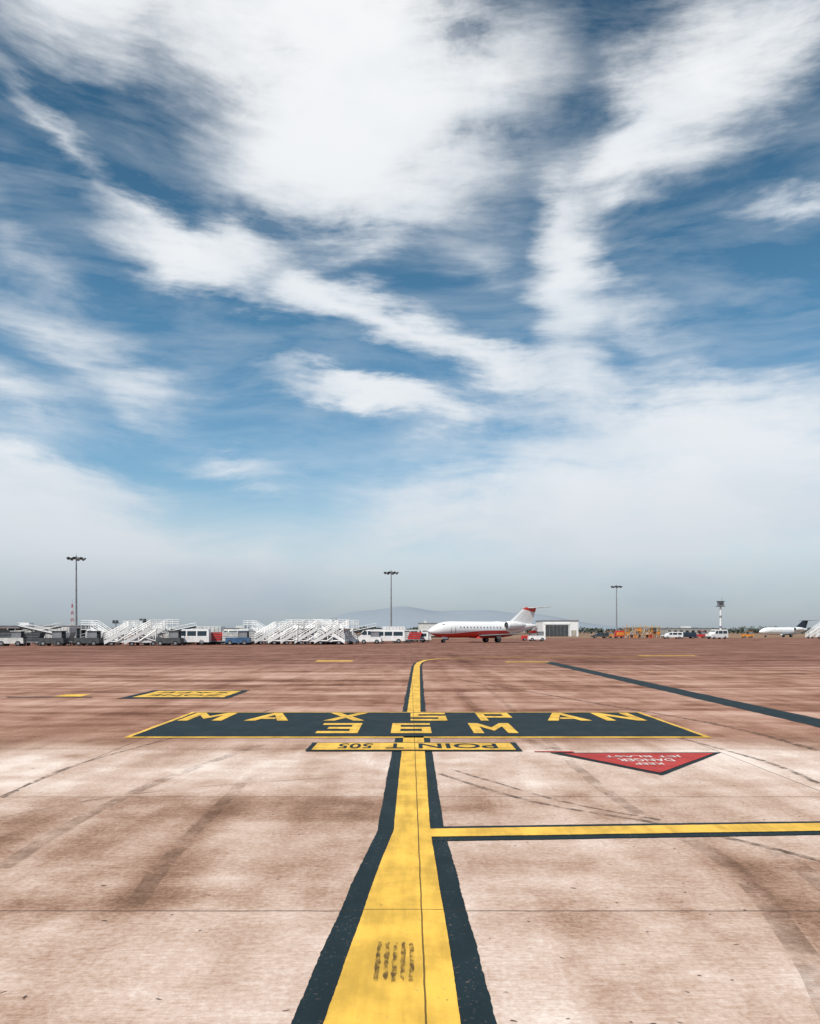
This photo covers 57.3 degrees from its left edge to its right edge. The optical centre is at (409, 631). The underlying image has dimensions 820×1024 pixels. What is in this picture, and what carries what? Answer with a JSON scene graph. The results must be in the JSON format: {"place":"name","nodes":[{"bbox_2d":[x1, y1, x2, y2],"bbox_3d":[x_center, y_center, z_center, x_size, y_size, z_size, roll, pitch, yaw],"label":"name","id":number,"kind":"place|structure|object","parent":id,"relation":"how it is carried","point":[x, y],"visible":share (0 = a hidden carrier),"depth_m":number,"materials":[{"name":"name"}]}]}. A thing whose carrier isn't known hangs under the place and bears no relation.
{"place":"outdoors","nodes":[
{"label":"outdoors","id":0,"kind":"place"},
{"bbox_2d":[39,628,132,635],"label":"terminal building","id":1,"kind":"structure","parent":0,"point":[109,630],"depth_m":300.00,"materials":[{"name":"white paint"}]},
{"bbox_2d":[225,626,279,632],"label":"cargo building","id":2,"kind":"structure","parent":0,"point":[239,627],"depth_m":329.80,"materials":[{"name":"grey metal"}]},
{"bbox_2d":[0,638,819,1023],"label":"airport apron","id":3,"kind":"object","parent":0,"point":[182,880],"visible":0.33,"depth_m":6.32,"materials":[{"name":"concrete"}]},
{"bbox_2d":[0,632,10,645],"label":"baggage dolly","id":4,"kind":"object","parent":3,"relation":"on","point":[5,634],"visible":0.15,"depth_m":89.25,"materials":[{"name":"grey metal"}]},
{"bbox_2d":[0,631,25,645],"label":"baggage tractor","id":5,"kind":"object","parent":3,"relation":"on","point":[16,639],"visible":0.98,"depth_m":87.67,"materials":[{"name":"white paint"}]},
{"bbox_2d":[21,632,45,645],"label":"baggage dolly","id":6,"kind":"object","parent":3,"relation":"on","point":[30,637],"visible":0.77,"depth_m":88.38,"materials":[{"name":"grey metal"}]},
{"bbox_2d":[20,623,61,631],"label":"belt loader","id":7,"kind":"object","parent":3,"relation":"on","point":[52,628],"visible":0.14,"depth_m":100.06,"materials":[{"name":"white paint"}]},
{"bbox_2d":[18,622,75,644],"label":"belt loader","id":8,"kind":"object","parent":3,"relation":"on","point":[36,630],"visible":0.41,"depth_m":95.97,"materials":[{"name":"white paint"}]},
{"bbox_2d":[0,623,102,642],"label":"covered passenger walkway","id":9,"kind":"structure","parent":3,"relation":"on","point":[80,632],"depth_m":110.10,"materials":[{"name":"white paint"}]},
{"bbox_2d":[38,631,68,645],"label":"baggage tractor","id":10,"kind":"object","parent":3,"relation":"on","point":[58,638],"visible":1,"depth_m":88.32,"materials":[{"name":"grey metal"}]},
{"bbox_2d":[37,627,76,643],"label":"service truck","id":11,"kind":"object","parent":3,"relation":"on","point":[70,629],"visible":0.11,"depth_m":102.85,"materials":[{"name":"white paint"}]},
{"bbox_2d":[53,632,75,644],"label":"baggage dolly","id":12,"kind":"object","parent":3,"relation":"on","point":[70,635],"visible":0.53,"depth_m":91.53,"materials":[{"name":"grey metal"}]},
{"bbox_2d":[74,631,103,645],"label":"baggage tractor","id":13,"kind":"object","parent":3,"relation":"on","point":[93,638],"visible":1,"depth_m":89.28,"materials":[{"name":"grey metal"}]},
{"bbox_2d":[85,632,106,644],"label":"baggage dolly","id":14,"kind":"object","parent":3,"relation":"on","point":[102,634],"visible":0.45,"depth_m":91.32,"materials":[{"name":"grey metal"}]},
{"bbox_2d":[81,620,118,644],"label":"mobile passenger stairs","id":15,"kind":"structure","parent":3,"relation":"on","point":[102,629],"depth_m":93.06,"materials":[{"name":"white paint"}]},
{"bbox_2d":[81,624,139,644],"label":"belt loader","id":16,"kind":"object","parent":3,"relation":"on","point":[114,632],"visible":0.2,"depth_m":97.10,"materials":[{"name":"grey metal"}]},
{"bbox_2d":[104,621,141,645],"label":"mobile passenger stairs","id":17,"kind":"structure","parent":3,"relation":"on","point":[110,641],"depth_m":89.79,"materials":[{"name":"white paint"}]},
{"bbox_2d":[123,621,158,644],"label":"mobile passenger stairs","id":18,"kind":"structure","parent":3,"relation":"on","point":[150,637],"depth_m":92.44,"materials":[{"name":"white paint"}]},
{"bbox_2d":[124,620,162,645],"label":"mobile passenger stairs","id":19,"kind":"structure","parent":3,"relation":"on","point":[138,636],"depth_m":89.02,"materials":[{"name":"white paint"}]},
{"bbox_2d":[139,619,178,644],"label":"mobile passenger stairs","id":20,"kind":"structure","parent":3,"relation":"on","point":[165,623],"depth_m":91.81,"materials":[{"name":"white paint"}]},
{"bbox_2d":[155,631,183,645],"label":"baggage tractor","id":21,"kind":"object","parent":3,"relation":"on","point":[175,638],"visible":1,"depth_m":89.28,"materials":[{"name":"grey metal"}]},
{"bbox_2d":[156,623,196,643],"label":"belt loader","id":22,"kind":"object","parent":3,"relation":"on","point":[187,627],"visible":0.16,"depth_m":99.02,"materials":[{"name":"white paint"}]},
{"bbox_2d":[117,690,248,698],"bbox_3d":[-6.008,1.690,20.349,2.825,0.010,2.710,0,0,0],"label":"equipment box marking","id":23,"kind":"object","parent":3,"relation":"on","point":[189,694],"visible":1,"depth_m":20.09,"materials":[{"name":"paint"}]},
{"bbox_2d":[181,629,211,644],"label":"service van","id":24,"kind":"object","parent":3,"relation":"on","point":[202,636],"visible":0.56,"depth_m":94.38,"materials":[{"name":"white paint"}]},
{"bbox_2d":[59,660,352,695],"bbox_3d":[0.370,1.692,39.978,14.033,0.005,45.371,0,0,41],"label":"apron edge marking","id":25,"kind":"object","parent":3,"relation":"on","point":[89,694],"visible":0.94,"depth_m":20.21,"materials":[{"name":"yellow paint"}]},
{"bbox_2d":[194,626,224,631],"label":"service truck","id":26,"kind":"object","parent":3,"relation":"on","point":[217,628],"visible":0.07,"depth_m":102.85,"materials":[{"name":"white paint"}]},
{"bbox_2d":[207,632,223,644],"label":"baggage dolly","id":27,"kind":"object","parent":3,"relation":"on","point":[216,636],"visible":0.69,"depth_m":96.38,"materials":[{"name":"red metal"}]},
{"bbox_2d":[221,632,240,644],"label":"baggage dolly","id":28,"kind":"object","parent":3,"relation":"on","point":[228,634],"visible":0.56,"depth_m":96.25,"materials":[{"name":"grey metal"}]},
{"bbox_2d":[217,629,252,644],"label":"service van","id":29,"kind":"object","parent":3,"relation":"on","point":[232,630],"visible":0.3,"depth_m":96.81,"materials":[{"name":"white paint"}]},
{"bbox_2d":[225,631,251,644],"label":"baggage tractor","id":30,"kind":"object","parent":3,"relation":"on","point":[243,638],"visible":0.99,"depth_m":93.28,"materials":[{"name":"blue paint"}]},
{"bbox_2d":[249,632,263,641],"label":"baggage dolly","id":31,"kind":"object","parent":3,"relation":"on","point":[251,634],"visible":0.33,"depth_m":96.44,"materials":[{"name":"grey metal"}]},
{"bbox_2d":[243,621,275,643],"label":"mobile passenger stairs","id":32,"kind":"structure","parent":3,"relation":"on","point":[256,628],"depth_m":101.85,"materials":[{"name":"white paint"}]},
{"bbox_2d":[253,622,286,644],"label":"mobile passenger stairs","id":33,"kind":"structure","parent":3,"relation":"on","point":[264,632],"depth_m":96.99,"materials":[{"name":"white paint"}]},
{"bbox_2d":[262,621,291,643],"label":"mobile passenger stairs","id":34,"kind":"structure","parent":3,"relation":"on","point":[278,629],"depth_m":100.83,"materials":[{"name":"white paint"}]},
{"bbox_2d":[268,620,303,644],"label":"mobile passenger stairs","id":35,"kind":"structure","parent":3,"relation":"on","point":[273,640],"depth_m":96.55,"materials":[{"name":"white paint"}]},
{"bbox_2d":[279,620,315,644],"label":"mobile passenger stairs","id":36,"kind":"structure","parent":3,"relation":"on","point":[285,640],"depth_m":96.76,"materials":[{"name":"white paint"}]},
{"bbox_2d":[288,619,322,643],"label":"mobile passenger stairs","id":37,"kind":"structure","parent":3,"relation":"on","point":[306,626],"depth_m":98.67,"materials":[{"name":"white paint"}]},
{"bbox_2d":[294,620,329,644],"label":"mobile passenger stairs","id":38,"kind":"structure","parent":3,"relation":"on","point":[307,635],"depth_m":97.17,"materials":[{"name":"white paint"}]},
{"bbox_2d":[306,620,342,644],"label":"mobile passenger stairs","id":39,"kind":"structure","parent":3,"relation":"on","point":[324,632],"depth_m":97.83,"materials":[{"name":"white paint"}]},
{"bbox_2d":[312,620,348,644],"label":"mobile passenger stairs","id":40,"kind":"structure","parent":3,"relation":"on","point":[339,637],"depth_m":96.93,"materials":[{"name":"white paint"}]},
{"bbox_2d":[313,620,348,644],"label":"mobile passenger stairs","id":41,"kind":"structure","parent":3,"relation":"on","point":[319,641],"depth_m":96.57,"materials":[{"name":"white paint"}]},
{"bbox_2d":[325,620,358,643],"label":"mobile passenger stairs","id":42,"kind":"structure","parent":3,"relation":"on","point":[346,625],"depth_m":98.45,"materials":[{"name":"white paint"}]},
{"bbox_2d":[330,624,357,643],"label":"mobile passenger stairs","id":43,"kind":"structure","parent":3,"relation":"on","point":[352,639],"depth_m":98.38,"materials":[{"name":"white paint"}]},
{"bbox_2d":[348,623,375,643],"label":"belt loader","id":44,"kind":"object","parent":3,"relation":"on","point":[367,628],"visible":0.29,"depth_m":105.60,"materials":[{"name":"white paint"}]},
{"bbox_2d":[354,630,379,636],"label":"service van","id":45,"kind":"object","parent":3,"relation":"on","point":[366,633],"visible":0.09,"depth_m":119.26,"materials":[{"name":"white paint"}]},
{"bbox_2d":[359,631,381,643],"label":"baggage tractor","id":46,"kind":"object","parent":3,"relation":"on","point":[375,638],"visible":1,"depth_m":103.27,"materials":[{"name":"white paint"}]},
{"bbox_2d":[370,630,404,642],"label":"service van","id":47,"kind":"object","parent":3,"relation":"on","point":[397,636],"visible":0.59,"depth_m":107.06,"materials":[{"name":"white paint"}]},
{"bbox_2d":[374,627,404,629],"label":"service truck","id":48,"kind":"object","parent":3,"relation":"on","point":[393,628],"visible":0.16,"depth_m":138.85,"materials":[{"name":"white paint"}]},
{"bbox_2d":[395,632,415,642],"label":"baggage dolly","id":49,"kind":"object","parent":3,"relation":"on","point":[406,635],"visible":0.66,"depth_m":111.25,"materials":[{"name":"grey metal"}]},
{"bbox_2d":[291,657,532,1023],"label":"taxiway centreline","id":50,"kind":"object","parent":3,"relation":"on","point":[400,946],"visible":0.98,"depth_m":4.22,"materials":[{"name":"paint"}]},
{"bbox_2d":[4,684,819,859],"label":"tyre marks","id":51,"kind":"object","parent":3,"relation":"on","point":[784,851],"visible":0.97,"depth_m":8.44,"materials":[{"name":"brown rubber"}]},
{"bbox_2d":[305,742,522,750],"bbox_3d":[0.057,1.680,11.021,3.094,0.010,0.809,0,0,0],"label":"stand point marking","id":52,"kind":"object","parent":3,"relation":"on","point":[413,746],"visible":1,"depth_m":10.97,"materials":[{"name":"paint"}]},
{"bbox_2d":[403,632,428,641],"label":"service van","id":53,"kind":"object","parent":3,"relation":"on","point":[425,635],"visible":0.34,"depth_m":116.76,"materials":[{"name":"white paint"}]},
{"bbox_2d":[408,632,424,642],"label":"baggage dolly","id":54,"kind":"object","parent":3,"relation":"on","point":[414,635],"visible":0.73,"depth_m":115.25,"materials":[{"name":"red metal"}]},
{"bbox_2d":[124,712,711,737],"bbox_3d":[0.123,1.685,13.864,9.411,0.010,3.818,0,0,0],"label":"max span marking","id":55,"kind":"object","parent":3,"relation":"on","point":[418,724],"visible":1,"depth_m":13.46,"materials":[{"name":"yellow paint"}]},
{"bbox_2d":[428,607,545,642],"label":"regional jet airplane","id":56,"kind":"object","parent":3,"relation":"on","point":[520,621],"visible":0.99,"depth_m":115.71,"materials":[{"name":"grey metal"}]},
{"bbox_2d":[520,631,535,640],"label":"baggage tractor","id":57,"kind":"object","parent":3,"relation":"on","point":[523,638],"visible":0.66,"depth_m":139.36,"materials":[{"name":"red paint"}]},
{"bbox_2d":[528,631,545,640],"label":"baggage tractor","id":58,"kind":"object","parent":3,"relation":"on","point":[540,636],"visible":0.96,"depth_m":133.27,"materials":[{"name":"white paint"}]},
{"bbox_2d":[591,633,608,637],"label":"service van","id":59,"kind":"object","parent":3,"relation":"on","point":[603,635],"visible":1,"depth_m":195.05,"materials":[{"name":"grey metal"}]},
{"bbox_2d":[430,821,819,840],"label":"pavement marking line","id":60,"kind":"object","parent":3,"relation":"on","point":[513,832],"visible":1,"depth_m":6.37,"materials":[{"name":"paint"}]},
{"bbox_2d":[535,751,720,774],"bbox_3d":[3.061,1.690,9.739,2.626,0.010,1.760,0,0,0],"label":"danger triangle marking","id":61,"kind":"object","parent":3,"relation":"on","point":[661,763],"visible":1,"depth_m":9.99,"materials":[{"name":"paint"}]},
{"bbox_2d":[623,624,660,637],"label":"maintenance scaffold","id":62,"kind":"object","parent":3,"relation":"on","point":[634,635],"visible":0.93,"depth_m":192.10,"materials":[{"name":"yellow paint"}]},
{"bbox_2d":[661,632,682,638],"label":"service van","id":63,"kind":"object","parent":3,"relation":"on","point":[676,635],"visible":1,"depth_m":177.35,"materials":[{"name":"white paint"}]},
{"bbox_2d":[542,662,819,727],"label":"parking lane marking","id":64,"kind":"object","parent":3,"relation":"on","point":[808,720],"visible":0.99,"depth_m":18.72,"materials":[{"name":"paint"}]},
{"bbox_2d":[681,632,696,638],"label":"service van","id":65,"kind":"object","parent":3,"relation":"on","point":[692,635],"visible":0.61,"depth_m":181.07,"materials":[{"name":"blue paint"}]},
{"bbox_2d":[694,631,705,637],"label":"baggage tractor","id":66,"kind":"object","parent":3,"relation":"on","point":[701,634],"visible":0.76,"depth_m":199.28,"materials":[{"name":"red paint"}]},
{"bbox_2d":[705,630,727,638],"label":"service van","id":67,"kind":"object","parent":3,"relation":"on","point":[714,634],"visible":1,"depth_m":170.11,"materials":[{"name":"white paint"}]},
{"bbox_2d":[716,601,724,638],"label":"apron camera tower","id":68,"kind":"structure","parent":3,"relation":"on","point":[720,604],"depth_m":177.76,"materials":[{"name":"metal"}]},
{"bbox_2d":[805,622,819,637],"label":"mobile passenger stairs","id":69,"kind":"structure","parent":3,"relation":"on","point":[813,631],"depth_m":185.69,"materials":[{"name":"white paint"}]},
{"bbox_2d":[0,0,819,628],"label":"sky","id":70,"kind":"structure","parent":0,"point":[511,306],"materials":[{"name":"blue"}]},
{"bbox_2d":[404,630,418,641],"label":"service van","id":71,"kind":"object","parent":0,"point":[411,631],"visible":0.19,"depth_m":124.76,"materials":[{"name":"white paint"}]},
{"bbox_2d":[418,621,436,630],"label":"cargo building","id":72,"kind":"structure","parent":0,"point":[425,625],"depth_m":330.00,"materials":[{"name":"white paint"}]},
{"bbox_2d":[419,626,448,639],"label":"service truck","id":73,"kind":"object","parent":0,"point":[432,636],"visible":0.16,"depth_m":149.15,"materials":[{"name":"white paint"}]},
{"bbox_2d":[122,632,819,639],"bbox_3d":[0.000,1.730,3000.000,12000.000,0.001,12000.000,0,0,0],"label":"ground","id":74,"kind":"structure","parent":0,"point":[730,635],"depth_m":260.41,"materials":[{"name":"green plant"}]},
{"bbox_2d":[70,604,73,624],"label":"lattice radio mast","id":75,"kind":"object","parent":74,"relation":"on","point":[73,614],"visible":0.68,"depth_m":297.77,"materials":[{"name":"white metal"}]},
{"bbox_2d":[66,555,85,624],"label":"floodlight mast","id":76,"kind":"object","parent":74,"relation":"on","point":[77,559],"visible":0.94,"depth_m":177.84,"materials":[{"name":"metal"}]},
{"bbox_2d":[383,571,398,626],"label":"floodlight mast","id":77,"kind":"object","parent":74,"relation":"on","point":[391,573],"visible":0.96,"depth_m":214.85,"materials":[{"name":"metal"}]},
{"bbox_2d":[138,626,819,633],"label":"distant tree line","id":78,"kind":"object","parent":74,"relation":"on","point":[598,630],"visible":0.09,"depth_m":490.63,"materials":[{"name":"green plant"}]},
{"bbox_2d":[536,620,578,635],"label":"aircraft hangar","id":79,"kind":"structure","parent":74,"relation":"on","point":[559,627],"depth_m":261.88,"materials":[{"name":"white paint"}]},
{"bbox_2d":[602,631,612,637],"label":"baggage tractor","id":80,"kind":"object","parent":74,"relation":"on","point":[610,634],"visible":0.55,"depth_m":199.32,"materials":[{"name":"orange paint"}]},
{"bbox_2d":[610,583,622,630],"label":"floodlight mast","id":81,"kind":"object","parent":74,"relation":"on","point":[616,586],"visible":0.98,"depth_m":279.80,"materials":[{"name":"metal"}]},
{"bbox_2d":[741,631,753,637],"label":"baggage tractor","id":82,"kind":"object","parent":74,"relation":"on","point":[749,634],"visible":1,"depth_m":204.28,"materials":[{"name":"orange paint"}]},
{"bbox_2d":[759,620,813,636],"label":"regional jet airplane","id":83,"kind":"object","parent":74,"relation":"on","point":[800,627],"visible":0.99,"depth_m":229.71,"materials":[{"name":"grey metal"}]},
{"bbox_2d":[135,606,813,631],"bbox_3d":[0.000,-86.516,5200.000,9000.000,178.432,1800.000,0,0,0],"label":"hills","id":84,"kind":"structure","parent":0,"point":[407,617],"depth_m":4687.14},
{"bbox_2d":[614,630,623,637],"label":"fire extinguisher cart","id":85,"kind":"object","parent":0,"point":[618,633],"visible":0.88,"depth_m":190.02,"materials":[{"name":"red paint"}]},
{"bbox_2d":[661,626,726,634],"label":"cargo building","id":86,"kind":"structure","parent":0,"point":[664,631],"depth_m":380.00,"materials":[{"name":"concrete"}]}
]}

